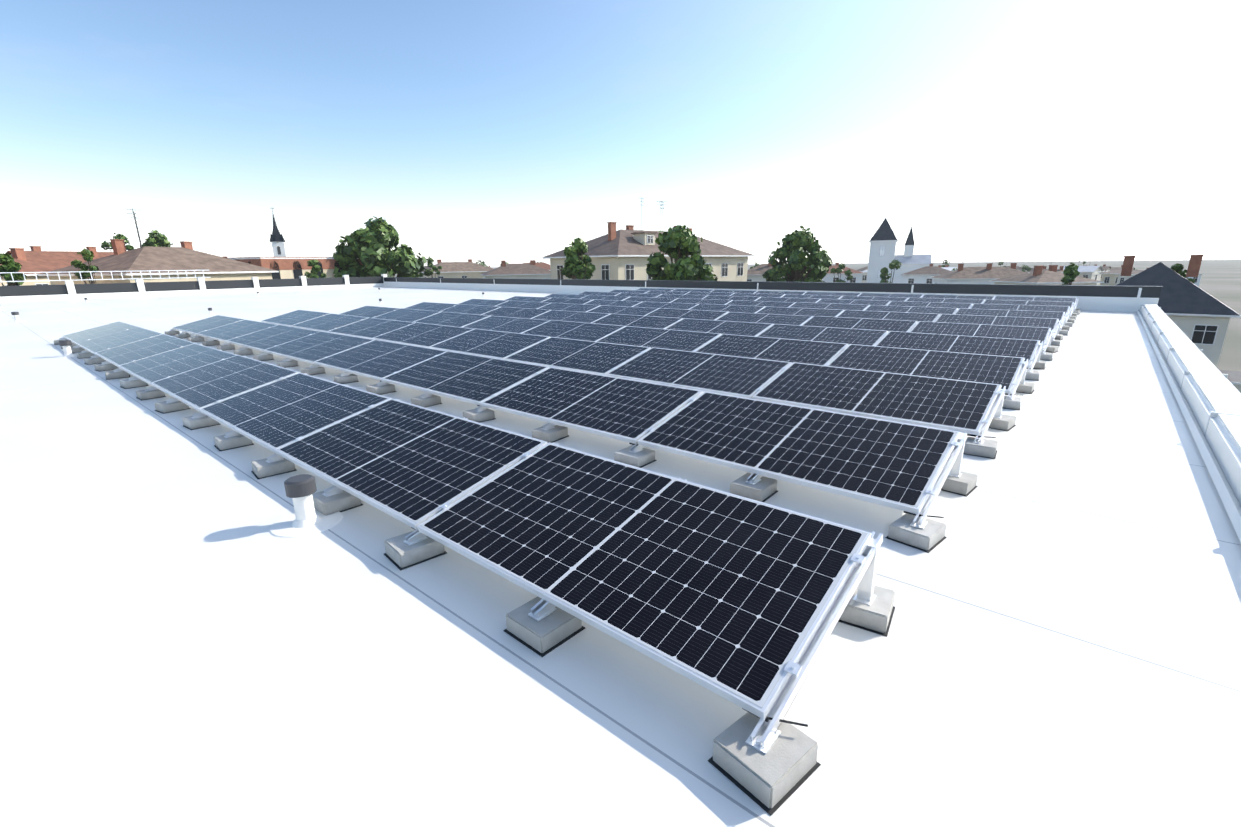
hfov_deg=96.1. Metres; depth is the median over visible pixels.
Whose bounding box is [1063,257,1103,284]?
distant house
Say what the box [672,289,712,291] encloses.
solar panel
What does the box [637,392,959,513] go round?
solar panel
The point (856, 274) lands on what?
house
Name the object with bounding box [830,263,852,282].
tree
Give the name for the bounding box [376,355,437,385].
mount frame
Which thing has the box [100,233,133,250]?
tree
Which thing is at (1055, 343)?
ballast block
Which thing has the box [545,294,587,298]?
solar panel
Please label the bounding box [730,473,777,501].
ballast block
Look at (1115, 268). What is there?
distant house
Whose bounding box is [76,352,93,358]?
ballast block
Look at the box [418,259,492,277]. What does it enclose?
house
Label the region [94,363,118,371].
ballast block
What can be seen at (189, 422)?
ballast block
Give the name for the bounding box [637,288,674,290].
solar panel
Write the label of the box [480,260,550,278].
house
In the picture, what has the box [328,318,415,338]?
solar panel
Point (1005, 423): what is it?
ballast block
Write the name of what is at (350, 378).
ballast block
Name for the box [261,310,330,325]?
solar panel
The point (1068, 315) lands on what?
mount frame
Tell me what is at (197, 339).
ballast block
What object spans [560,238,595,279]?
tree
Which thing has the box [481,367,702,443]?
solar panel
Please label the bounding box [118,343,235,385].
solar panel
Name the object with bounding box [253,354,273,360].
ballast block
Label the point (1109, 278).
distant house
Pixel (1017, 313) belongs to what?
solar panel
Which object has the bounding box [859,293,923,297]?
solar panel
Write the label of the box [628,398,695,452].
mount frame
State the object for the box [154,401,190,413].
ballast block
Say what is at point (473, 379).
solar panel
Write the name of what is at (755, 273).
house
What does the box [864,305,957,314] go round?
solar panel
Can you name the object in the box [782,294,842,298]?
solar panel
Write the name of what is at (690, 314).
solar panel
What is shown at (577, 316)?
solar panel
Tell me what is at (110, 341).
solar panel
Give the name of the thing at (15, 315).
roof vent pipe
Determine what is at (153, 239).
tree
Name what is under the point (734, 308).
solar panel
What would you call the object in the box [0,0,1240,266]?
sky
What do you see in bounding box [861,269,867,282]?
distant house
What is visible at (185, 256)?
house asbestos roof
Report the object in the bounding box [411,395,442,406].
ballast block
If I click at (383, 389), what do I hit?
ballast block
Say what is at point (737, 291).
solar panel
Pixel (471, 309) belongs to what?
solar panel
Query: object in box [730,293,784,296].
solar panel
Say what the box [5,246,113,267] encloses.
rusty house
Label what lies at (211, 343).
ballast block
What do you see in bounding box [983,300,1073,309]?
solar panel
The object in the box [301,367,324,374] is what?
ballast block
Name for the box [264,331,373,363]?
solar panel
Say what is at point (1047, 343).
mount frame
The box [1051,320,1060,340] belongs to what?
mount frame
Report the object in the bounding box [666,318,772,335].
solar panel
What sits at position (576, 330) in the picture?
solar panel
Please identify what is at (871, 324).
solar panel
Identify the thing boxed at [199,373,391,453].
solar panel
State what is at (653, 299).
solar panel
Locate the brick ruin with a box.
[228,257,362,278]
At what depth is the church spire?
245.54 m
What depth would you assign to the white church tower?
152.83 m
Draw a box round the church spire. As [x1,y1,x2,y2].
[270,208,285,256]
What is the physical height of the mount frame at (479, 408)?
0.308 m
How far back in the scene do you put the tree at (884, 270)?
96.28 m
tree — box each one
[0,253,26,285]
[70,248,98,283]
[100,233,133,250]
[140,230,172,247]
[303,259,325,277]
[333,216,426,277]
[424,256,441,277]
[476,260,484,265]
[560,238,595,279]
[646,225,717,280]
[762,225,832,281]
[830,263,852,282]
[880,259,901,282]
[1020,264,1030,271]
[1061,263,1079,284]
[1170,263,1194,283]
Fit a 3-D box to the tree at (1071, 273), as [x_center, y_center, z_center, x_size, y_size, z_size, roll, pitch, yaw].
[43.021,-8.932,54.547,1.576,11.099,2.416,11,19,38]
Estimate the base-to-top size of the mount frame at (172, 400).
0.308 m
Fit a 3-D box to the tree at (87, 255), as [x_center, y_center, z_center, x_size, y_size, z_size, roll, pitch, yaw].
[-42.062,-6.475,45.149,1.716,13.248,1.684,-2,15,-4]
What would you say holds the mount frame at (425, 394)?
on the ballast block at (432, 400)
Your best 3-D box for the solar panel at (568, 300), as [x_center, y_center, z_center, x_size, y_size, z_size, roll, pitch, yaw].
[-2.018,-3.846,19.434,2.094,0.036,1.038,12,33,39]
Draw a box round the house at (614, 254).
[542,198,754,280]
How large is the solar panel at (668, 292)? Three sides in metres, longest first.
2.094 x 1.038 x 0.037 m
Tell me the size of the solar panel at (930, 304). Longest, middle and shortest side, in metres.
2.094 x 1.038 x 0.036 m
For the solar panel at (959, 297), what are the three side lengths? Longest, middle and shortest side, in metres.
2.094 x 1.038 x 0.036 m
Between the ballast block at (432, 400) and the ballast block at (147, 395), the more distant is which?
the ballast block at (147, 395)
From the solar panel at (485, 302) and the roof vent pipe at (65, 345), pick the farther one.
the solar panel at (485, 302)
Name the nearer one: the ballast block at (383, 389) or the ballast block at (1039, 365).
the ballast block at (383, 389)
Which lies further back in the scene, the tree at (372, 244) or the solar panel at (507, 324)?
the tree at (372, 244)
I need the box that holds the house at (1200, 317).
[1115,255,1240,367]
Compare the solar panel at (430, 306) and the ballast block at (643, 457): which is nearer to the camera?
the ballast block at (643, 457)
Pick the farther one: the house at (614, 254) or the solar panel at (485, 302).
the house at (614, 254)
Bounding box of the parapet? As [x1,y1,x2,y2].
[1137,303,1240,541]
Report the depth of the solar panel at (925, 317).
12.89 m
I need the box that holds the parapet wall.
[383,277,1162,311]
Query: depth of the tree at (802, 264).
74.09 m
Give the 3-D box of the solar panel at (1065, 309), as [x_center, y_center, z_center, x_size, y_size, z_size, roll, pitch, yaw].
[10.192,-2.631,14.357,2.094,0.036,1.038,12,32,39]
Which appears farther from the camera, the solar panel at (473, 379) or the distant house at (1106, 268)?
the distant house at (1106, 268)
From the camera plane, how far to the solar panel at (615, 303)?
18.19 m
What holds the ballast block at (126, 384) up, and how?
on the roof membrane sheet
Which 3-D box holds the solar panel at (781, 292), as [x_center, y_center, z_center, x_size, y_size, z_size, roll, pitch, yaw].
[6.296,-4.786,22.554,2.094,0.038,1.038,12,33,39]
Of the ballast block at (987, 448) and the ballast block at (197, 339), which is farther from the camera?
the ballast block at (197, 339)
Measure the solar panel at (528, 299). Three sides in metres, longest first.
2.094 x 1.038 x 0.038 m
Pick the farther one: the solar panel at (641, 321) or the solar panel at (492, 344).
the solar panel at (641, 321)
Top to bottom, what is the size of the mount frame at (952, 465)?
0.308 m
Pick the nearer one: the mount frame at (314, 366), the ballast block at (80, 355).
the mount frame at (314, 366)
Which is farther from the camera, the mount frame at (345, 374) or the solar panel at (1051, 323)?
the solar panel at (1051, 323)
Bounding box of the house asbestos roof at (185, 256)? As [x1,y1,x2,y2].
[38,209,277,284]
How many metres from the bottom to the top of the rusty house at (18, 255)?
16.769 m
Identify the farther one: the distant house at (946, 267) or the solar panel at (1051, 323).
the distant house at (946, 267)
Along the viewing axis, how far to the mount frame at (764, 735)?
2.07 m
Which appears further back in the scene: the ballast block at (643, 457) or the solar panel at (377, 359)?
the solar panel at (377, 359)
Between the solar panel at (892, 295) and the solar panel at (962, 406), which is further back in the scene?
the solar panel at (892, 295)
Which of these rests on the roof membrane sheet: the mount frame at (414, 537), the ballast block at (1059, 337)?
the ballast block at (1059, 337)
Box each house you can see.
[0,248,59,285]
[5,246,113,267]
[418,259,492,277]
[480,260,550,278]
[523,260,550,270]
[542,198,754,280]
[747,263,784,281]
[822,263,864,282]
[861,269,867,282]
[901,264,951,282]
[930,263,1026,283]
[938,265,957,270]
[989,265,1103,284]
[1002,264,1027,271]
[1027,256,1081,272]
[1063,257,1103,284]
[1094,265,1110,284]
[1100,268,1132,285]
[1110,265,1133,270]
[1115,255,1240,367]
[1115,268,1186,284]
[1187,273,1201,286]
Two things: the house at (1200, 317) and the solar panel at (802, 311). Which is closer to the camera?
the solar panel at (802, 311)
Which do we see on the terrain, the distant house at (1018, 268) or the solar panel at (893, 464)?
the distant house at (1018, 268)
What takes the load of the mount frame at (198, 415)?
on the ballast block at (189, 422)
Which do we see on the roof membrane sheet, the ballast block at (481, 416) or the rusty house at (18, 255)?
the ballast block at (481, 416)
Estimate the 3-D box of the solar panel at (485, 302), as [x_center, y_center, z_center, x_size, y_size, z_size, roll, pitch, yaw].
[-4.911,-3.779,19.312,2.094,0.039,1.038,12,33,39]
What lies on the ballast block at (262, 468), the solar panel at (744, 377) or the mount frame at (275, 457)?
the mount frame at (275, 457)
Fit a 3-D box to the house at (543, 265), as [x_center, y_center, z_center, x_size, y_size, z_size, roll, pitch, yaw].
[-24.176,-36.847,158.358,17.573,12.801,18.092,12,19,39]
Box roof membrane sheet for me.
[0,287,1240,826]
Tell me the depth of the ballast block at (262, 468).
4.39 m
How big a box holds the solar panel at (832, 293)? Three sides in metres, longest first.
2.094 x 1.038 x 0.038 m
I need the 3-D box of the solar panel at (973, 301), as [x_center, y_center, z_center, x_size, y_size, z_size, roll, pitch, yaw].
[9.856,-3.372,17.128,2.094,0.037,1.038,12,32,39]
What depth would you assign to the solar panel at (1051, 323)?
11.54 m
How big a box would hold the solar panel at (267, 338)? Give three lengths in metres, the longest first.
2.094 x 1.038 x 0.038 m
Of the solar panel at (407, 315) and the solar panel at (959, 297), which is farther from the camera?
the solar panel at (959, 297)
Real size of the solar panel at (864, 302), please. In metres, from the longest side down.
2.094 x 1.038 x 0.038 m
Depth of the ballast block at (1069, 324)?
13.24 m
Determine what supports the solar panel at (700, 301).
on the mounting frame
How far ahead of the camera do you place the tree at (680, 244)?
48.43 m
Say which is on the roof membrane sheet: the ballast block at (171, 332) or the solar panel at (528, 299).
the ballast block at (171, 332)
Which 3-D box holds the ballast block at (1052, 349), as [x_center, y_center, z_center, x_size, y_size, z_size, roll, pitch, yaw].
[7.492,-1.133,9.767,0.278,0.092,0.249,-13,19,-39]
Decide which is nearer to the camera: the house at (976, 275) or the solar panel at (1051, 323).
the solar panel at (1051, 323)
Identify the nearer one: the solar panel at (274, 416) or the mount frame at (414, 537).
the mount frame at (414, 537)
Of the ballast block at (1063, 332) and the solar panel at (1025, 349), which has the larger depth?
the ballast block at (1063, 332)
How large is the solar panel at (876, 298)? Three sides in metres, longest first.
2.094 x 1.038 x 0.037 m
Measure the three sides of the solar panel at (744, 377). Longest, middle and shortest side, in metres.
2.094 x 1.038 x 0.038 m
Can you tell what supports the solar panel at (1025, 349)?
on the mounting frame
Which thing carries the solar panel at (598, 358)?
on the mounting frame
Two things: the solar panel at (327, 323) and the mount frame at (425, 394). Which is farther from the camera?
the solar panel at (327, 323)
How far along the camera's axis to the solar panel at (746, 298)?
19.78 m
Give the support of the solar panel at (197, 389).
on the mount frame at (172, 400)
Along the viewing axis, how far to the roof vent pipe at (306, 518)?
3.48 m
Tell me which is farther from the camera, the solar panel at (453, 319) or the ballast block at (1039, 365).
the solar panel at (453, 319)
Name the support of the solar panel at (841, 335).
on the mounting frame
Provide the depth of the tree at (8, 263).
32.86 m
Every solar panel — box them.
[63,321,137,344]
[76,327,161,354]
[95,334,194,366]
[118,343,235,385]
[151,355,298,411]
[172,315,244,334]
[196,320,276,341]
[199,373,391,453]
[227,325,320,351]
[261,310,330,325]
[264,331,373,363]
[275,398,546,529]
[291,314,368,331]
[314,340,446,380]
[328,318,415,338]
[341,306,400,317]
[373,322,473,347]
[374,308,441,321]
[382,351,549,405]
[404,302,458,310]
[415,312,490,326]
[417,442,870,719]
[430,329,549,359]
[442,304,499,314]
[459,299,507,305]
[464,316,550,332]
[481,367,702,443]
[482,307,550,318]
[497,301,549,308]
[504,337,650,375]
[506,296,550,301]
[522,320,624,341]
[531,310,609,322]
[538,303,600,311]
[543,298,593,303]
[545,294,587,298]
[578,291,619,295]
[581,295,630,300]
[585,300,641,306]
[588,305,658,315]
[592,314,682,328]
[596,326,721,351]
[606,347,791,398]
[610,290,648,292]
[616,293,661,296]
[623,297,677,302]
[633,302,697,308]
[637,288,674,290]
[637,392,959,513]
[645,308,728,319]
[646,291,688,294]
[657,294,707,298]
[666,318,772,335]
[670,298,732,304]
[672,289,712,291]
[685,292,733,295]
[689,304,765,312]
[695,334,848,365]
[703,295,760,300]
[711,290,756,292]
[716,312,812,324]
[725,300,795,306]
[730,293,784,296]
[752,362,1000,434]
[755,291,805,294]
[756,297,820,302]
[756,306,843,316]
[757,324,887,345]
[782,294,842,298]
[790,302,869,310]
[803,292,860,295]
[803,316,917,331]
[816,299,890,304]
[827,344,1024,393]
[837,310,939,321]
[840,296,907,300]
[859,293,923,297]
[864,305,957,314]
[875,331,1039,367]
[888,301,972,308]
[906,298,984,303]
[910,321,1050,349]
[921,294,994,299]
[935,314,1058,336]
[955,308,1064,325]
[970,304,1069,317]
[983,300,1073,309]
[993,296,1076,303]
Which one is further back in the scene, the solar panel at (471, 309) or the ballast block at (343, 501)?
the solar panel at (471, 309)
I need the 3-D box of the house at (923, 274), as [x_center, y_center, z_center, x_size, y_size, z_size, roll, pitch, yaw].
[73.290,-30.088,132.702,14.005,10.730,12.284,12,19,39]
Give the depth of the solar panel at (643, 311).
15.40 m
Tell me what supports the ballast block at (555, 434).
on the roof membrane sheet
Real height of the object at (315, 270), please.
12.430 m
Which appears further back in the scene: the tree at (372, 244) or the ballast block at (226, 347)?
the tree at (372, 244)
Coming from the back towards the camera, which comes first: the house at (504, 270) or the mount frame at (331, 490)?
the house at (504, 270)
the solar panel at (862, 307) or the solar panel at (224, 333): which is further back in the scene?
the solar panel at (862, 307)
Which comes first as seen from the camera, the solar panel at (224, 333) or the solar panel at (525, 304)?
the solar panel at (224, 333)
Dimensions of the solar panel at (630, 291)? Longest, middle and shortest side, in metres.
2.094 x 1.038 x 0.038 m
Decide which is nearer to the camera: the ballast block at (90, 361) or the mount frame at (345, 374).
the mount frame at (345, 374)
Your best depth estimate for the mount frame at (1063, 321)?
12.34 m
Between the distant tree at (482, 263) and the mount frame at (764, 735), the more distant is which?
the distant tree at (482, 263)
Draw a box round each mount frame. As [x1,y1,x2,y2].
[113,344,201,371]
[128,349,220,380]
[145,359,223,390]
[166,364,273,402]
[191,373,306,418]
[224,384,348,437]
[266,399,400,462]
[310,343,365,367]
[322,417,467,496]
[341,372,351,376]
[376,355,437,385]
[403,442,557,545]
[421,392,432,397]
[475,372,540,411]
[528,477,686,620]
[541,422,556,429]
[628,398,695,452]
[742,531,882,754]
[745,473,761,484]
[904,432,966,528]
[967,386,1005,443]
[1004,359,1027,399]
[1026,341,1042,372]
[1041,329,1052,353]
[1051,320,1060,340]
[1059,313,1066,330]
[1065,307,1071,322]
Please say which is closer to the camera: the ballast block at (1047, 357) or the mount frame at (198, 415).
the mount frame at (198, 415)
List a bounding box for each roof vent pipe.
[9,312,20,321]
[54,340,76,357]
[269,474,342,537]
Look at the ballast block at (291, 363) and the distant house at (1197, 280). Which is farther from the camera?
the distant house at (1197, 280)
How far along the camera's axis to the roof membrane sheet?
2.35 m
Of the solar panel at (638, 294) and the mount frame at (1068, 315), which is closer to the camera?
the mount frame at (1068, 315)
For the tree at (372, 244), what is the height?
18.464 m
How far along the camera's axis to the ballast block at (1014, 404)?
6.04 m
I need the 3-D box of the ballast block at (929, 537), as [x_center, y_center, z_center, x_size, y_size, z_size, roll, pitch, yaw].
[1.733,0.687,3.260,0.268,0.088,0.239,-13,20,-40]
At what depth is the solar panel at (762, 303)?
17.03 m
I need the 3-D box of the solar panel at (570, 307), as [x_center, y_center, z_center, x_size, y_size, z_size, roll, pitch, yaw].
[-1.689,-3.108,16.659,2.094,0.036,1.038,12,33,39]
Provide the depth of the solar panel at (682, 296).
21.14 m
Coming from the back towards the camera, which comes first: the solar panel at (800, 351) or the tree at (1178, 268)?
the tree at (1178, 268)
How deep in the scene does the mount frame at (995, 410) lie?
5.04 m
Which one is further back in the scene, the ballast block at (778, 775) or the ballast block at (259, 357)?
the ballast block at (259, 357)
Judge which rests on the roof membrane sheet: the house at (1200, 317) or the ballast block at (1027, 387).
the ballast block at (1027, 387)
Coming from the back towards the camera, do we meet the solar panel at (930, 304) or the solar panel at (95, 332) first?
the solar panel at (930, 304)
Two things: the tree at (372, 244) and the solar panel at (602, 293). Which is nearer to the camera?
the solar panel at (602, 293)
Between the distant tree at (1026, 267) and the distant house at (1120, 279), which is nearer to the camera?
the distant house at (1120, 279)
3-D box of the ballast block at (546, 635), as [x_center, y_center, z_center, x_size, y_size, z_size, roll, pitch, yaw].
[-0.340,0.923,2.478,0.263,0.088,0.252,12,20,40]
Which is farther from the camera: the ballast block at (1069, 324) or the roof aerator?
the roof aerator
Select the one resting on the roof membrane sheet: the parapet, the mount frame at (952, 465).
the parapet
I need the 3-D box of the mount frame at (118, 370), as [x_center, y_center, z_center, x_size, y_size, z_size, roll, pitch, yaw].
[-7.281,-0.884,8.805,0.277,0.308,1.158,12,19,39]
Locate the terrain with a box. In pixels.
[395,260,1240,370]
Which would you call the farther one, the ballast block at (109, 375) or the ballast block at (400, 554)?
the ballast block at (109, 375)
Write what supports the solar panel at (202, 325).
on the mounting frame
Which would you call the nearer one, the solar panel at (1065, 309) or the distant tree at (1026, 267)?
the solar panel at (1065, 309)
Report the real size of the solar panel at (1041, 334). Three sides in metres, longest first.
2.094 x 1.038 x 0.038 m
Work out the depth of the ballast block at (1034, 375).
7.47 m
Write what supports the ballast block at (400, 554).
on the roof membrane sheet
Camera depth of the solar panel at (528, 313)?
15.23 m
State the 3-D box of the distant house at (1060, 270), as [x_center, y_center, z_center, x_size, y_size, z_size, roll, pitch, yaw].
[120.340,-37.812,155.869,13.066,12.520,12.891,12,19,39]
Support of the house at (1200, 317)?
on the terrain
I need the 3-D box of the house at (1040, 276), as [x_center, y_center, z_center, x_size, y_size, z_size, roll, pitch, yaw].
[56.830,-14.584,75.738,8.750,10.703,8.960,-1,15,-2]
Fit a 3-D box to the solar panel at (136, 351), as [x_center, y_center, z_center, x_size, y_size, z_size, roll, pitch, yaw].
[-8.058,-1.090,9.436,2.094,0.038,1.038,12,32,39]
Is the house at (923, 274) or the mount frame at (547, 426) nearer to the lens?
the mount frame at (547, 426)
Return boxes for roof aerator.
[204,308,216,314]
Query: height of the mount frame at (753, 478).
0.308 m
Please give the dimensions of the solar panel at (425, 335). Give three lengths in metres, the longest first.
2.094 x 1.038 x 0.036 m
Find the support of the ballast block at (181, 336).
on the roof membrane sheet
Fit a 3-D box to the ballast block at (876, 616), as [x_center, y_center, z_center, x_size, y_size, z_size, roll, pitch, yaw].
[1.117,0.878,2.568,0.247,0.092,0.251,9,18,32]
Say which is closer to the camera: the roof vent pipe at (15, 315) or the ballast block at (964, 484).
the ballast block at (964, 484)
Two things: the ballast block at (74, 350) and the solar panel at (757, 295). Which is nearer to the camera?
the ballast block at (74, 350)
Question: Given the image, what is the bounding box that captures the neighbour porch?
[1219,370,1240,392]
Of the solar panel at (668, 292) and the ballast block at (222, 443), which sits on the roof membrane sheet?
the ballast block at (222, 443)
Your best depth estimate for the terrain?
330.62 m
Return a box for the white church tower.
[866,211,930,282]
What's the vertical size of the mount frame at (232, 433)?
0.308 m
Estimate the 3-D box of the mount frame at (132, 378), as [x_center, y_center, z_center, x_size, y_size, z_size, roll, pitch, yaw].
[-6.450,-0.711,8.120,0.076,0.308,1.158,12,19,39]
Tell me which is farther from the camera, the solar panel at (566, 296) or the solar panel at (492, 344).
the solar panel at (566, 296)
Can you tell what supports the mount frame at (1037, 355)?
on the ballast block at (1034, 375)
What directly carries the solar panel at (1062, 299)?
on the mounting frame
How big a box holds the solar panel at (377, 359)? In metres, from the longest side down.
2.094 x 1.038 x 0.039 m
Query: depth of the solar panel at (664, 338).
9.74 m
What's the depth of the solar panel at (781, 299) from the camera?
18.48 m
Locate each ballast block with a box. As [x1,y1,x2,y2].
[71,347,84,353]
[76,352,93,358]
[84,357,105,364]
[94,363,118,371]
[105,371,129,379]
[119,379,148,388]
[136,389,165,400]
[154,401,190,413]
[165,331,179,334]
[175,334,190,338]
[182,415,219,429]
[187,336,203,341]
[202,340,219,345]
[213,434,253,450]
[216,344,234,350]
[233,349,252,355]
[251,458,296,478]
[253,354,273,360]
[277,359,297,367]
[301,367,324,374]
[312,490,362,514]
[333,374,358,383]
[366,383,396,394]
[384,530,446,570]
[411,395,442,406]
[463,409,495,422]
[503,596,584,656]
[532,425,568,442]
[614,445,656,467]
[708,712,820,815]
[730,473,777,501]
[838,586,894,636]
[885,513,946,552]
[941,471,977,496]
[963,437,997,458]
[989,414,1015,430]
[1002,396,1020,409]
[1016,382,1034,393]
[1025,371,1038,380]
[1033,361,1045,369]
[1040,353,1052,360]
[1046,345,1058,352]
[1051,340,1059,345]
[1054,334,1062,339]
[1059,330,1067,335]
[1065,322,1072,326]
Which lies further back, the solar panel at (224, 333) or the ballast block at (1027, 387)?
the solar panel at (224, 333)
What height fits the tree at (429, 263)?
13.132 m
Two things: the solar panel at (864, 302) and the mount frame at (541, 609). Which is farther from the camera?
the solar panel at (864, 302)
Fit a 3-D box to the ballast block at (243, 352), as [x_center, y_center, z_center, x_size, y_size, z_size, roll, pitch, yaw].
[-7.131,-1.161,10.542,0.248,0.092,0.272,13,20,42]
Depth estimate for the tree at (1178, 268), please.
52.18 m
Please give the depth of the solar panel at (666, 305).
16.89 m
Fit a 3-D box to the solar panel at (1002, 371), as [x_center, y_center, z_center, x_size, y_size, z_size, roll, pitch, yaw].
[3.816,-0.616,7.134,2.094,0.039,1.038,12,32,39]
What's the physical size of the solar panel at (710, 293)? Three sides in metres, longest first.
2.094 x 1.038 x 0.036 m
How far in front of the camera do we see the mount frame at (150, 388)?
7.09 m
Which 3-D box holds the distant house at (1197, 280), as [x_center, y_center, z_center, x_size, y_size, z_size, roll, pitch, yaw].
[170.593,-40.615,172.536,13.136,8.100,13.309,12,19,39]
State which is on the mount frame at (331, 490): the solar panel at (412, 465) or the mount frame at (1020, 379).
the solar panel at (412, 465)
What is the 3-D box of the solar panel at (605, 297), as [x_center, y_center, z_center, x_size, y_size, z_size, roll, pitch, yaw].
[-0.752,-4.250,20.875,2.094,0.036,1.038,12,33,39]
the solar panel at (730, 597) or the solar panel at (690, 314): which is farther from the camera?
the solar panel at (690, 314)
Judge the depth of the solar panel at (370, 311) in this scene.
16.40 m
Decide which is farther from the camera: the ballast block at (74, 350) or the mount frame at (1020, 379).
the ballast block at (74, 350)

